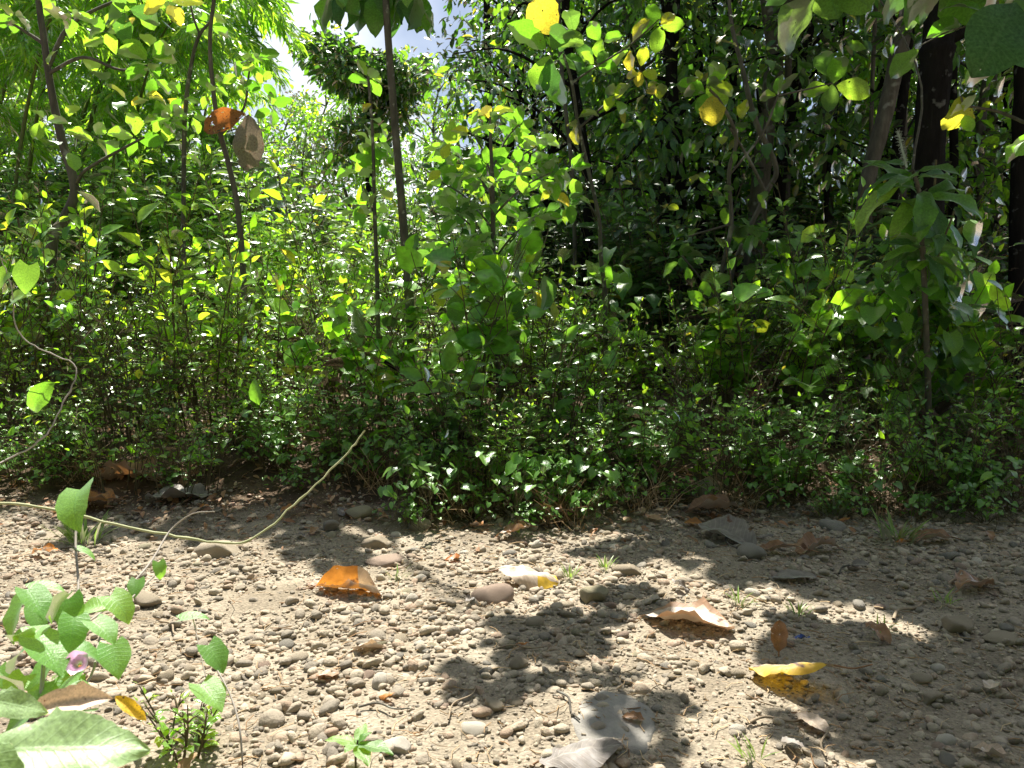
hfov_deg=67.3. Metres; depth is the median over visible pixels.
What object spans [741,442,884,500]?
creeper plant
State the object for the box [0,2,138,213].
bamboo
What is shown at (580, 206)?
understory shrub
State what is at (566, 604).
stone
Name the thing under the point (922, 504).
creeper plant
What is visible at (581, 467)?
creeper plant
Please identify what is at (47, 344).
twiggy weed
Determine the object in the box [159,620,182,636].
twig
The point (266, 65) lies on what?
bamboo
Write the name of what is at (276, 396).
fine leaved weed
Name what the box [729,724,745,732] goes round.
stone
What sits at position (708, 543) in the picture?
stone
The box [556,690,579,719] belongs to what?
twig
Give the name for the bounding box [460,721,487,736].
stone
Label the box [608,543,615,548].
stone
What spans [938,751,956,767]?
stone
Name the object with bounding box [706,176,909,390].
understory shrub
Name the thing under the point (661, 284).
understory shrub
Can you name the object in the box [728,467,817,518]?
creeper plant
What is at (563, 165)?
understory shrub
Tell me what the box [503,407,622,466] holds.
creeper plant
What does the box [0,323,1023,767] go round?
ground
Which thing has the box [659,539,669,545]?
stone
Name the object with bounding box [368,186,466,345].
understory shrub
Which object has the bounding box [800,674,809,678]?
stone
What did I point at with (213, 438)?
creeper plant
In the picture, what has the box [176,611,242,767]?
trailing vine
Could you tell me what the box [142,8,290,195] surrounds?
pale tree
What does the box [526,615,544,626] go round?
stone
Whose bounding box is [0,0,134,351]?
bamboo
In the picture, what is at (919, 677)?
stone
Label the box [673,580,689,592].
fallen leaf
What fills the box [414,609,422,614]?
stone
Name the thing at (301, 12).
sky
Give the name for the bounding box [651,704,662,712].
stone
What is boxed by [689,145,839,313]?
understory shrub
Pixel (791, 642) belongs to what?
stone
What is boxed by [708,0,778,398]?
liana
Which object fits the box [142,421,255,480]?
dry stalks
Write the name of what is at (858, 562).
stone
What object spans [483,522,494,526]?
stone
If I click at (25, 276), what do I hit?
vine tendril
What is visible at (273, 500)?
leaf litter
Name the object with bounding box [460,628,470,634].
stone
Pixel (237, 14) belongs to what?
bamboo
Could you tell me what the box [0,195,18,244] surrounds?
pale shrub
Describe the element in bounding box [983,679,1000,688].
stone
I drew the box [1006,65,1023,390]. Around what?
edge tree
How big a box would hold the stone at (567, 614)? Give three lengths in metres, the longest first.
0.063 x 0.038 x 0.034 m
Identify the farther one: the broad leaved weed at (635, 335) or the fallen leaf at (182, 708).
the broad leaved weed at (635, 335)
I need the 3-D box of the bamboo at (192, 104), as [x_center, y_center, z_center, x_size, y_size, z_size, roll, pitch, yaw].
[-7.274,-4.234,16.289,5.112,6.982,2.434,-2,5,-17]
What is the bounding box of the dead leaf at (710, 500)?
[685,493,748,513]
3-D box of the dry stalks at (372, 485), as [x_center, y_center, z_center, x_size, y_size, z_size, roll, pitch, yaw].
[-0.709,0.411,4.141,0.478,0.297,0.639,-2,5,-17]
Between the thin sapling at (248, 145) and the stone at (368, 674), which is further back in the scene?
the thin sapling at (248, 145)
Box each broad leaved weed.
[262,261,437,434]
[395,226,544,439]
[554,302,659,412]
[684,237,866,435]
[843,248,1023,426]
[950,280,1023,454]
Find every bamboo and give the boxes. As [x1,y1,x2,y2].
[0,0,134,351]
[0,0,176,138]
[0,0,264,155]
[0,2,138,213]
[0,11,235,186]
[7,0,94,102]
[12,0,299,144]
[14,0,317,346]
[28,0,309,234]
[51,48,289,187]
[54,17,292,177]
[68,4,263,352]
[82,61,291,193]
[82,110,237,361]
[139,124,266,189]
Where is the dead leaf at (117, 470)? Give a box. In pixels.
[93,455,175,482]
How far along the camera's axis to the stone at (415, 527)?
3.65 m
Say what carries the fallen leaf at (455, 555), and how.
on the ground
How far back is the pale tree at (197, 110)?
19.18 m
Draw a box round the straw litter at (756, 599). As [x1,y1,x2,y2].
[0,459,1023,767]
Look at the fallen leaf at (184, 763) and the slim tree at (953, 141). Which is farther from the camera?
the slim tree at (953, 141)
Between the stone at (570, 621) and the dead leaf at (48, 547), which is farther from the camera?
the dead leaf at (48, 547)
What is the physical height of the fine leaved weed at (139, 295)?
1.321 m
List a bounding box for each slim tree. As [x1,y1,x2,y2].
[483,0,491,203]
[523,0,576,300]
[652,0,679,375]
[671,19,687,178]
[682,18,688,357]
[693,4,707,329]
[726,0,742,311]
[784,53,792,234]
[823,12,845,253]
[868,5,877,142]
[897,114,907,332]
[946,52,958,282]
[989,74,1003,355]
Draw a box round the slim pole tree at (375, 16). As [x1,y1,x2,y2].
[314,0,455,423]
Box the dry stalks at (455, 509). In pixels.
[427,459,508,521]
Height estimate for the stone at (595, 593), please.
0.083 m
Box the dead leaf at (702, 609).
[625,596,734,629]
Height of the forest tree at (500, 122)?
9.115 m
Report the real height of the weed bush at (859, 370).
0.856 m
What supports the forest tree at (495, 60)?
on the ground
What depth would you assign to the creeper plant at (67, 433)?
4.39 m
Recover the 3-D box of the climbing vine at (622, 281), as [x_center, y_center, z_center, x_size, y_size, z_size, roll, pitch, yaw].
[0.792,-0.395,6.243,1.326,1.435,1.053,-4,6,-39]
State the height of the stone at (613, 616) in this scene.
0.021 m
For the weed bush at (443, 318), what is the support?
on the ground
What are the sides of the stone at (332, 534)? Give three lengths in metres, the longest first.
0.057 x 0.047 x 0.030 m
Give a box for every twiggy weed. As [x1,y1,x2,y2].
[0,230,171,435]
[53,293,187,445]
[260,244,463,420]
[652,317,806,470]
[667,263,836,430]
[807,337,939,457]
[815,393,947,510]
[869,329,1023,457]
[871,303,1015,413]
[943,385,1023,499]
[955,287,1023,421]
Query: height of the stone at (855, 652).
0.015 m
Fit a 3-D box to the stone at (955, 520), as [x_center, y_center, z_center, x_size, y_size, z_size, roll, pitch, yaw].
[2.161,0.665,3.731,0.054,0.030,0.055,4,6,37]
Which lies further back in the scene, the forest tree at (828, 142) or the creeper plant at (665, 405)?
the forest tree at (828, 142)
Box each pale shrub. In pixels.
[0,93,43,229]
[0,142,226,380]
[0,163,142,381]
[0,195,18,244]
[0,197,100,386]
[35,134,258,381]
[40,120,261,346]
[129,176,307,375]
[213,166,401,385]
[243,203,362,362]
[329,172,470,337]
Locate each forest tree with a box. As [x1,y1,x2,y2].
[411,0,637,236]
[412,0,719,315]
[421,0,685,317]
[443,0,568,194]
[457,3,567,192]
[481,0,682,331]
[508,4,636,173]
[528,0,746,347]
[568,11,754,227]
[575,0,837,376]
[591,0,815,327]
[622,2,739,214]
[646,0,854,347]
[660,0,815,197]
[677,1,921,361]
[680,1,922,363]
[741,14,1004,360]
[757,1,1012,320]
[783,0,1011,240]
[801,14,980,216]
[804,19,959,191]
[812,22,914,200]
[888,45,1012,362]
[907,60,1002,179]
[917,47,1012,236]
[957,73,1010,180]
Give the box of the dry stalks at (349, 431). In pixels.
[297,403,395,451]
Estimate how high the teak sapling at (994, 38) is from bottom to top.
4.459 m
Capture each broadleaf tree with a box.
[288,13,443,247]
[438,0,608,206]
[459,0,615,194]
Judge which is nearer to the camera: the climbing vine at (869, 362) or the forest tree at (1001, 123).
the climbing vine at (869, 362)
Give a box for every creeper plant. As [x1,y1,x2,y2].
[0,392,77,443]
[0,440,61,474]
[16,458,94,495]
[22,419,121,475]
[95,396,206,442]
[134,465,192,492]
[159,430,257,472]
[203,401,304,444]
[206,426,310,475]
[262,463,334,496]
[283,435,396,475]
[286,397,408,449]
[327,428,449,487]
[371,393,483,455]
[372,492,444,531]
[378,445,497,519]
[388,445,527,518]
[434,399,543,461]
[434,436,599,523]
[434,478,521,526]
[484,449,639,512]
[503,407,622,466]
[503,501,561,534]
[528,441,642,507]
[534,480,626,522]
[560,398,687,447]
[591,435,709,487]
[599,466,665,512]
[610,396,709,450]
[648,476,719,504]
[700,396,801,449]
[709,439,788,488]
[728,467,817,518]
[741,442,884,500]
[762,392,900,449]
[799,450,919,503]
[807,485,875,524]
[821,399,984,457]
[859,431,1008,513]
[863,484,964,521]
[864,411,1023,461]
[905,445,1023,523]
[920,455,1023,510]
[927,479,1023,531]
[957,394,1023,458]
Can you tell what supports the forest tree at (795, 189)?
on the ground
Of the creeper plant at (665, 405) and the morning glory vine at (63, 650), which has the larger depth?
the creeper plant at (665, 405)
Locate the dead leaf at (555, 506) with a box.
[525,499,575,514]
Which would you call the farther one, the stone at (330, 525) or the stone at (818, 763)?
the stone at (330, 525)
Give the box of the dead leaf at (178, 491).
[145,483,207,498]
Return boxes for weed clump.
[132,681,228,766]
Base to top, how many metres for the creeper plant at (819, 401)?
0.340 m
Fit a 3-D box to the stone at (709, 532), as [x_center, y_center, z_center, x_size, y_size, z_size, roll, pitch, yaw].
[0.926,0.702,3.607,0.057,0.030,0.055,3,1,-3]
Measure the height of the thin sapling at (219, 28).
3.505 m
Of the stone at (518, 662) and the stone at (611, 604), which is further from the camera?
the stone at (611, 604)
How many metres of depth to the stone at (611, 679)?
2.08 m
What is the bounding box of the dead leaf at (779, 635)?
[771,620,787,656]
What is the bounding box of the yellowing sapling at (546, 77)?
[507,0,684,407]
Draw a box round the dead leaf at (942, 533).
[906,528,959,541]
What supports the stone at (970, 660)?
on the ground
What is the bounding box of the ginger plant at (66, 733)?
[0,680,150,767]
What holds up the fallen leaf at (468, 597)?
on the ground
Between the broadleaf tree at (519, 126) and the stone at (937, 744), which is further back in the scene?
the broadleaf tree at (519, 126)
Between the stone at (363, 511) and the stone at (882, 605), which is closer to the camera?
the stone at (882, 605)
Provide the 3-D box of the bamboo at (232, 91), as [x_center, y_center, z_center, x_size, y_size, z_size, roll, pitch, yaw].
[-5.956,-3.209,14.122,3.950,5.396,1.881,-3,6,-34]
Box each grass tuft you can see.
[42,510,119,545]
[385,564,412,579]
[560,563,582,579]
[595,555,617,570]
[725,586,758,606]
[725,732,781,764]
[785,595,814,617]
[806,489,857,517]
[864,613,902,634]
[866,507,934,544]
[931,587,962,606]
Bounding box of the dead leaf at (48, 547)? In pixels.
[32,543,63,553]
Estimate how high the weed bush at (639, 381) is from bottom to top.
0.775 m
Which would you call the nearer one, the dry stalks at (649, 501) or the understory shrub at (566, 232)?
the dry stalks at (649, 501)
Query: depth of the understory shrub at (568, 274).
9.34 m
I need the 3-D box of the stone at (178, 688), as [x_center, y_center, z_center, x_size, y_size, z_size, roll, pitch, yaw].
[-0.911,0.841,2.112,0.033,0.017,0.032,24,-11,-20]
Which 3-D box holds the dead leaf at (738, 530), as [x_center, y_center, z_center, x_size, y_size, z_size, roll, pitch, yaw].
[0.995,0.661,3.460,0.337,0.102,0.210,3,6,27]
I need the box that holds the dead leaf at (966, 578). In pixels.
[952,569,994,594]
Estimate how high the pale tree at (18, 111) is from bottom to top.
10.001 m
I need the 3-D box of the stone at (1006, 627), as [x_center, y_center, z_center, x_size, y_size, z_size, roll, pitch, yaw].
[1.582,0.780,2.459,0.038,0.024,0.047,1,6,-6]
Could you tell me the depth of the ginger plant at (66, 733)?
0.85 m
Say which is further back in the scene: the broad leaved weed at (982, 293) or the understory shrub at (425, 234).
the understory shrub at (425, 234)
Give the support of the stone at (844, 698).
on the ground
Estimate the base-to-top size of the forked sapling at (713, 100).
3.307 m
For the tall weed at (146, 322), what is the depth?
6.60 m
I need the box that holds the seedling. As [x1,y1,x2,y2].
[325,723,393,767]
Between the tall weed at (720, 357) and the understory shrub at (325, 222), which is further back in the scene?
the understory shrub at (325, 222)
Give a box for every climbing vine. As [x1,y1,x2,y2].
[0,213,80,419]
[531,246,695,399]
[668,224,823,406]
[749,250,894,396]
[836,302,935,434]
[846,160,1010,437]
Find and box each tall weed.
[0,175,139,423]
[0,176,201,407]
[0,221,13,352]
[0,223,76,430]
[0,223,78,385]
[102,161,289,438]
[172,173,327,397]
[255,149,432,405]
[447,211,557,391]
[557,278,662,425]
[635,259,780,431]
[741,180,875,403]
[757,176,904,416]
[863,211,1023,394]
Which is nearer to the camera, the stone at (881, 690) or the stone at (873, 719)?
the stone at (873, 719)
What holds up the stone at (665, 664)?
on the ground
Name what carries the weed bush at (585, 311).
on the ground
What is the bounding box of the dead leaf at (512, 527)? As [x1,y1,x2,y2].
[495,519,536,536]
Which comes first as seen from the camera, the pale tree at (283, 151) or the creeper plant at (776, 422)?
the creeper plant at (776, 422)
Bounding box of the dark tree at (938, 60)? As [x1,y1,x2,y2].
[849,0,1005,408]
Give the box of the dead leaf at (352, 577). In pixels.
[303,565,381,593]
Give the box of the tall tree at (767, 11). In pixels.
[741,0,852,377]
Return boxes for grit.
[0,477,1023,767]
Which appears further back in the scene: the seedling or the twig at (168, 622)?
the twig at (168, 622)
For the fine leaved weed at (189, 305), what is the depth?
6.91 m
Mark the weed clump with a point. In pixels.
(200, 734)
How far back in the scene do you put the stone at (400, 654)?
2.25 m
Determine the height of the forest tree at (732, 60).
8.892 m
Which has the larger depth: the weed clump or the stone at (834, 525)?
the stone at (834, 525)
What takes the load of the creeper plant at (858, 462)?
on the ground
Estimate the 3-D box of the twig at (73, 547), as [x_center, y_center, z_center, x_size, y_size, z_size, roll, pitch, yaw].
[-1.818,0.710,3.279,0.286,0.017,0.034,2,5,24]
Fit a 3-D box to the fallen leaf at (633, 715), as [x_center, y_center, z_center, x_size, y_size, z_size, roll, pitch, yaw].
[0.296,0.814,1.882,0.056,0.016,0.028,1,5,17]
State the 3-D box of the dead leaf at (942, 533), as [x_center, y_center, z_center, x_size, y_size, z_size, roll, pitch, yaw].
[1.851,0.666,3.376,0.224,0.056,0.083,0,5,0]
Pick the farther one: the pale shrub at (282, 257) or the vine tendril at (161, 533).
the pale shrub at (282, 257)
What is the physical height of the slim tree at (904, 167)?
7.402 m
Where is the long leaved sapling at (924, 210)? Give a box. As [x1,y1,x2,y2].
[765,0,983,454]
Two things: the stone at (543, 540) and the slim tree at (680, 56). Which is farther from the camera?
the slim tree at (680, 56)
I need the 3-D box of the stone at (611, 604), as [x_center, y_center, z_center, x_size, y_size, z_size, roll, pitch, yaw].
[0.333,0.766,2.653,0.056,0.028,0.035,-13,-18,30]
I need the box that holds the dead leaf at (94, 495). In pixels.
[88,488,125,502]
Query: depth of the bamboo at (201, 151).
14.45 m
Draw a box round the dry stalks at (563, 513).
[498,472,617,532]
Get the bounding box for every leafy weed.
[0,405,14,468]
[228,365,325,470]
[289,359,390,470]
[344,356,433,437]
[363,399,464,490]
[373,332,515,465]
[461,287,630,459]
[588,383,702,489]
[731,384,863,503]
[763,380,853,453]
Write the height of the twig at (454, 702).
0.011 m
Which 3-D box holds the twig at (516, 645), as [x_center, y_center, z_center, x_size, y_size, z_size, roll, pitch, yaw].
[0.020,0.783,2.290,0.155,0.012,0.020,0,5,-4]
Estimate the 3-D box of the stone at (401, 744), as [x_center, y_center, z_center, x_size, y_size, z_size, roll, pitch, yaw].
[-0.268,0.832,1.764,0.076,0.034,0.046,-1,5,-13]
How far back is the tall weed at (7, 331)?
5.11 m
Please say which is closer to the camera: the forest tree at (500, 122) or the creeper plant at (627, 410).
the creeper plant at (627, 410)
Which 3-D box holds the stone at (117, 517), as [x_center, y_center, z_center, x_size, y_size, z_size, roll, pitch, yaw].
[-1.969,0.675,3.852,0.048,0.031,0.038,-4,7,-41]
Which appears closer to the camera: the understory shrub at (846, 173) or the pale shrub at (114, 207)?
the pale shrub at (114, 207)
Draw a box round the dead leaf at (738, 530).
[698,514,756,544]
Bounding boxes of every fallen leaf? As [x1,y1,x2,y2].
[169,704,192,717]
[177,752,196,767]
[281,504,296,511]
[308,579,319,585]
[309,526,319,533]
[316,672,338,675]
[337,506,344,515]
[379,692,394,699]
[444,553,459,559]
[465,594,473,600]
[470,520,483,526]
[622,711,644,719]
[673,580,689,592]
[684,517,701,523]
[686,535,699,544]
[756,533,773,537]
[781,736,803,747]
[837,517,849,521]
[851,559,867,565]
[865,621,891,644]
[894,538,906,542]
[970,741,1013,758]
[985,530,995,540]
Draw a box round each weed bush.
[0,336,15,409]
[0,402,73,489]
[42,297,205,451]
[55,370,195,493]
[120,324,223,424]
[124,388,256,499]
[208,265,373,426]
[220,266,369,419]
[349,268,484,414]
[460,274,610,423]
[577,364,661,450]
[623,319,709,415]
[666,268,809,405]
[675,365,783,498]
[823,331,936,440]
[837,332,902,394]
[871,367,1023,510]
[960,347,1023,441]
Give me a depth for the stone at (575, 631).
2.41 m
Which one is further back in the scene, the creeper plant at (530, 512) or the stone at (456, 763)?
the creeper plant at (530, 512)
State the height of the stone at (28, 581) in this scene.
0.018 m
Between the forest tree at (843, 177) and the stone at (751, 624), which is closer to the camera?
the stone at (751, 624)
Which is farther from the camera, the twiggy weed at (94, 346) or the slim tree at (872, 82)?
the slim tree at (872, 82)
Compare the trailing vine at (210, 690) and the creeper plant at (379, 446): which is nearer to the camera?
the trailing vine at (210, 690)
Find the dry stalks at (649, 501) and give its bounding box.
[599,455,713,515]
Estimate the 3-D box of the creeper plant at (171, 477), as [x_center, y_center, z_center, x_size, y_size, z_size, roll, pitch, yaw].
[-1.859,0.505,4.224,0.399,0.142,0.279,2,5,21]
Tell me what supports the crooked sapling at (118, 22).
on the ground
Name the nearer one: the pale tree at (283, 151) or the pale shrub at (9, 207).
the pale shrub at (9, 207)
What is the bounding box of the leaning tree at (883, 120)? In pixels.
[853,8,911,384]
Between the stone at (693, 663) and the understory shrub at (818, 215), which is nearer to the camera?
the stone at (693, 663)
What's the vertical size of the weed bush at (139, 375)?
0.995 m
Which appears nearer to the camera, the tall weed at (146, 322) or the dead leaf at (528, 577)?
the dead leaf at (528, 577)
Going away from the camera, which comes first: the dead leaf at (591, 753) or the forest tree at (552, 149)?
the dead leaf at (591, 753)
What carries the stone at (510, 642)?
on the ground
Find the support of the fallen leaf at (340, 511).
on the ground
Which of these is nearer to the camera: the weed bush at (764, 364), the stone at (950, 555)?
the stone at (950, 555)
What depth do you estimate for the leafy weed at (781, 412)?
4.46 m
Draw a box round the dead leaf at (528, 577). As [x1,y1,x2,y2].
[487,565,558,590]
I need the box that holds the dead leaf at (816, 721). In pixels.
[791,711,828,733]
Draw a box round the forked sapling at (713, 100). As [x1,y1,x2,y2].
[655,10,870,406]
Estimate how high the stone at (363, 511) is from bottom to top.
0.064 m
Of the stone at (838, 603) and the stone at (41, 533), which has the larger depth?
the stone at (41, 533)
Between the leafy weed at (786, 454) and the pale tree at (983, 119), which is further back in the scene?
the pale tree at (983, 119)
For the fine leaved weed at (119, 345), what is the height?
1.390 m
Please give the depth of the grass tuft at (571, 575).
2.92 m
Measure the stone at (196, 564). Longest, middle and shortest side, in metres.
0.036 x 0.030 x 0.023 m
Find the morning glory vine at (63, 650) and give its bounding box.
[0,478,214,731]
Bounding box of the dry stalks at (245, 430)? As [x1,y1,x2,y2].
[210,410,304,444]
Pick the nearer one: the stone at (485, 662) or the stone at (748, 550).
the stone at (485, 662)
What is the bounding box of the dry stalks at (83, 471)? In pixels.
[0,432,152,483]
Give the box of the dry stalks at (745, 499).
[672,453,777,515]
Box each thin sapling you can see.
[146,5,228,410]
[200,0,292,416]
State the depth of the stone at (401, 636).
2.39 m
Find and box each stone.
[5,591,11,597]
[23,577,33,582]
[35,531,46,536]
[85,539,99,544]
[103,528,111,533]
[114,515,124,520]
[132,674,151,683]
[134,590,161,606]
[138,543,150,549]
[145,533,154,538]
[152,611,162,617]
[157,670,173,681]
[174,686,184,691]
[183,666,195,671]
[192,562,201,566]
[194,540,239,558]
[198,609,207,612]
[218,559,230,564]
[255,661,270,667]
[257,691,265,699]
[270,685,291,693]
[278,639,293,648]
[288,651,308,662]
[307,688,317,693]
[323,519,339,530]
[326,531,336,537]
[345,505,372,518]
[361,535,388,548]
[362,670,374,679]
[364,553,404,566]
[372,672,386,688]
[384,736,411,753]
[391,531,401,536]
[393,633,407,640]
[396,652,403,658]
[405,593,418,602]
[408,519,430,530]
[414,574,426,581]
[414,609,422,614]
[426,603,437,610]
[428,615,437,620]
[452,758,461,767]
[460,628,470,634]
[460,691,469,702]
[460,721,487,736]
[471,583,513,604]
[474,545,485,552]
[479,667,493,674]
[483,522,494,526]
[483,660,490,664]
[484,696,503,711]
[489,538,498,542]
[502,549,516,555]
[505,640,515,649]
[508,697,522,706]
[509,558,519,563]
[509,656,527,669]
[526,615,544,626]
[529,525,537,530]
[531,540,543,547]
[540,537,547,542]
[549,658,559,663]
[560,610,576,617]
[562,601,573,607]
[567,618,574,624]
[571,628,582,635]
[579,585,608,603]
[594,639,605,642]
[602,525,614,530]
[602,531,611,534]
[604,602,615,607]
[605,677,615,681]
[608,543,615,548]
[610,613,618,617]
[612,564,641,575]
[616,631,628,637]
[618,584,625,588]
[636,562,646,567]
[638,541,645,547]
[643,633,655,637]
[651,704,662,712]
[657,591,664,596]
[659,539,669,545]
[660,662,670,669]
[667,674,675,679]
[679,692,687,703]
[687,660,698,667]
[697,476,722,495]
[703,530,713,535]
[704,540,716,547]
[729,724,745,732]
[730,668,745,677]
[736,542,766,559]
[744,588,759,596]
[744,622,756,627]
[746,693,754,699]
[753,518,762,521]
[756,529,766,538]
[786,640,794,646]
[787,564,796,569]
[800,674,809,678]
[805,614,816,619]
[810,623,820,628]
[813,759,824,767]
[819,519,845,530]
[833,601,842,606]
[834,690,848,702]
[847,565,857,570]
[851,650,861,654]
[853,599,864,609]
[868,718,878,721]
[874,604,885,609]
[874,685,888,695]
[876,675,886,682]
[897,591,905,596]
[909,558,921,565]
[910,672,932,684]
[918,690,944,705]
[925,567,936,573]
[930,663,945,673]
[931,579,940,584]
[932,741,945,749]
[935,733,956,744]
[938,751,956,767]
[939,551,961,559]
[941,615,974,632]
[951,518,962,523]
[953,562,966,569]
[964,657,973,664]
[968,708,983,716]
[971,557,981,563]
[981,630,1017,645]
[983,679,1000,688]
[985,645,997,651]
[999,623,1014,631]
[1001,681,1013,688]
[1009,541,1017,547]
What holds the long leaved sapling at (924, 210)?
on the ground
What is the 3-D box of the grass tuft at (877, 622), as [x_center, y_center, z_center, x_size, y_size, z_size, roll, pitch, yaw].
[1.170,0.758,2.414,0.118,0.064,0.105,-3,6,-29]
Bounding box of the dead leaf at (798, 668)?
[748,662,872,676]
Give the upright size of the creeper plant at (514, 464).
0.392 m
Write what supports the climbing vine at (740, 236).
on the ground
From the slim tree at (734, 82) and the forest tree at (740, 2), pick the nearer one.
the slim tree at (734, 82)
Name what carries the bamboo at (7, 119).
on the ground
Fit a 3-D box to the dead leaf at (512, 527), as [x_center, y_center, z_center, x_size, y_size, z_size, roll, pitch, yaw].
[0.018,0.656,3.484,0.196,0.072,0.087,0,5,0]
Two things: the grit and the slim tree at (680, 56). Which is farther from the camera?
the slim tree at (680, 56)
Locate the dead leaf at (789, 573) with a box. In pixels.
[772,569,823,578]
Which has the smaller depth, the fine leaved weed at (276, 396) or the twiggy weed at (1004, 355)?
the fine leaved weed at (276, 396)
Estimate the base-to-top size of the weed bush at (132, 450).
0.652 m
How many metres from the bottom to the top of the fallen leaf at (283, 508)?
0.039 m
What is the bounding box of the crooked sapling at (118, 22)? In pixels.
[0,0,203,409]
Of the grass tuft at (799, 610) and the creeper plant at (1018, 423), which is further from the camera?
the creeper plant at (1018, 423)
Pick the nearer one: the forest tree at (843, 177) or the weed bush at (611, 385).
the weed bush at (611, 385)
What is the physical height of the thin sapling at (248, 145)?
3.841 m
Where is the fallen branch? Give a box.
[383,360,561,439]
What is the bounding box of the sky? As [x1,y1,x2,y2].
[1,0,1006,310]
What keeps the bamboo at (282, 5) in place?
on the ground
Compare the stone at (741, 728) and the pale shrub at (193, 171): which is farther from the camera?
the pale shrub at (193, 171)
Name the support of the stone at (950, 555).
on the ground
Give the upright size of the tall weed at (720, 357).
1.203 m
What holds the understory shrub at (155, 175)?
on the ground
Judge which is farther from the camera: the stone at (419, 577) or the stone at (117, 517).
the stone at (117, 517)
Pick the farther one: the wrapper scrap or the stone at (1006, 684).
the wrapper scrap
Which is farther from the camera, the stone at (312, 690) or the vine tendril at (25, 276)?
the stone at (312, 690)
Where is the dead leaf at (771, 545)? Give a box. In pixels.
[760,539,818,551]
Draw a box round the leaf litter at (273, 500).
[0,411,1023,550]
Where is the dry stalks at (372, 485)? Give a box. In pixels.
[339,443,410,495]
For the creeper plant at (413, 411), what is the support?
on the ground
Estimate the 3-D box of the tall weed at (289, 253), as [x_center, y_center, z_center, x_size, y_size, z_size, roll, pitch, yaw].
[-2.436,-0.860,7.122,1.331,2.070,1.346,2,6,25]
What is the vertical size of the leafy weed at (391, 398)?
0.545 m
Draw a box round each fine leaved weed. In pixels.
[0,271,109,400]
[0,310,31,418]
[0,353,106,478]
[36,240,207,427]
[43,284,167,380]
[123,247,261,399]
[135,286,221,392]
[166,333,271,453]
[229,339,337,451]
[230,275,328,390]
[288,262,397,386]
[362,252,474,402]
[367,263,467,375]
[413,252,535,408]
[440,368,555,503]
[464,256,611,427]
[509,255,613,405]
[522,277,618,351]
[530,401,611,502]
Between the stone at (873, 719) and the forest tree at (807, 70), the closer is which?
the stone at (873, 719)
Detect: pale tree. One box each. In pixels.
[0,42,67,189]
[1,2,108,188]
[64,19,222,179]
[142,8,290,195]
[221,92,345,235]
[241,132,343,257]
[266,81,382,230]
[296,97,387,243]
[334,124,423,259]
[380,106,463,244]
[387,44,480,225]
[490,0,761,360]
[710,0,917,345]
[840,17,1012,289]
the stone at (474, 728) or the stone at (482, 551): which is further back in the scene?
the stone at (482, 551)
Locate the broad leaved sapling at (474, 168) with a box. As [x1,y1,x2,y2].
[413,104,592,437]
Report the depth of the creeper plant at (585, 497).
3.75 m
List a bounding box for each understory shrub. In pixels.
[0,79,92,208]
[0,115,124,365]
[0,144,42,231]
[0,152,106,226]
[0,179,68,238]
[3,162,157,256]
[33,153,201,194]
[38,134,262,349]
[47,121,221,362]
[90,116,270,303]
[155,129,344,356]
[159,166,309,369]
[186,91,345,339]
[265,158,396,285]
[287,231,361,350]
[307,231,401,336]
[331,200,441,355]
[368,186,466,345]
[389,139,556,372]
[399,200,506,358]
[405,134,566,260]
[465,164,600,350]
[490,180,629,372]
[499,108,662,338]
[523,123,672,355]
[543,161,715,376]
[558,147,751,389]
[566,136,746,358]
[591,161,723,321]
[654,104,840,344]
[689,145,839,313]
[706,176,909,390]
[721,197,873,367]
[734,129,912,299]
[797,161,946,346]
[831,155,959,231]
[945,142,1009,317]
[957,169,1009,314]
[964,206,1007,343]
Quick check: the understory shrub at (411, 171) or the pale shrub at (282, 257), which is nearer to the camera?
the pale shrub at (282, 257)
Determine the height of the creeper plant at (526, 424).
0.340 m
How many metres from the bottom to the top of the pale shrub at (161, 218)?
2.754 m
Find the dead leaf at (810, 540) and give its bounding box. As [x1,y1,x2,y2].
[795,532,843,554]
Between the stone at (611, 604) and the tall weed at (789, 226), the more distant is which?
the tall weed at (789, 226)
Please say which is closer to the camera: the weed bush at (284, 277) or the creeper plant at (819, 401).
the creeper plant at (819, 401)
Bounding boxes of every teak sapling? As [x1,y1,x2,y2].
[337,59,404,421]
[883,0,1023,163]
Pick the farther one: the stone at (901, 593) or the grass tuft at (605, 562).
the grass tuft at (605, 562)
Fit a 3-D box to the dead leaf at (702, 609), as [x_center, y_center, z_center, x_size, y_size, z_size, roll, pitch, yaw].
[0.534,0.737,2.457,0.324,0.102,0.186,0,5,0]
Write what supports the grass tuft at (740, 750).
on the ground
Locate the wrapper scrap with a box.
[793,634,809,638]
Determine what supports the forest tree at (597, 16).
on the ground
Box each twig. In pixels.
[60,546,108,553]
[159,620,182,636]
[358,702,409,709]
[447,684,477,719]
[493,644,543,650]
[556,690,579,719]
[745,715,802,725]
[819,715,829,756]
[892,601,922,620]
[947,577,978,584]
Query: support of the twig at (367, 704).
on the ground
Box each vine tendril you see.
[0,255,76,463]
[0,430,364,543]
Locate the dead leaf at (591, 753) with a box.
[529,737,621,767]
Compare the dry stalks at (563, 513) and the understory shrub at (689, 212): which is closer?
the dry stalks at (563, 513)
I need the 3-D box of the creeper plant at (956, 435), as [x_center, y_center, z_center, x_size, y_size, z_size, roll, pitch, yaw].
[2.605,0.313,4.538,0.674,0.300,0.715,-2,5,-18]
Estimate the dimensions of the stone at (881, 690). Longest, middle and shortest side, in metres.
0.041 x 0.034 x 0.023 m

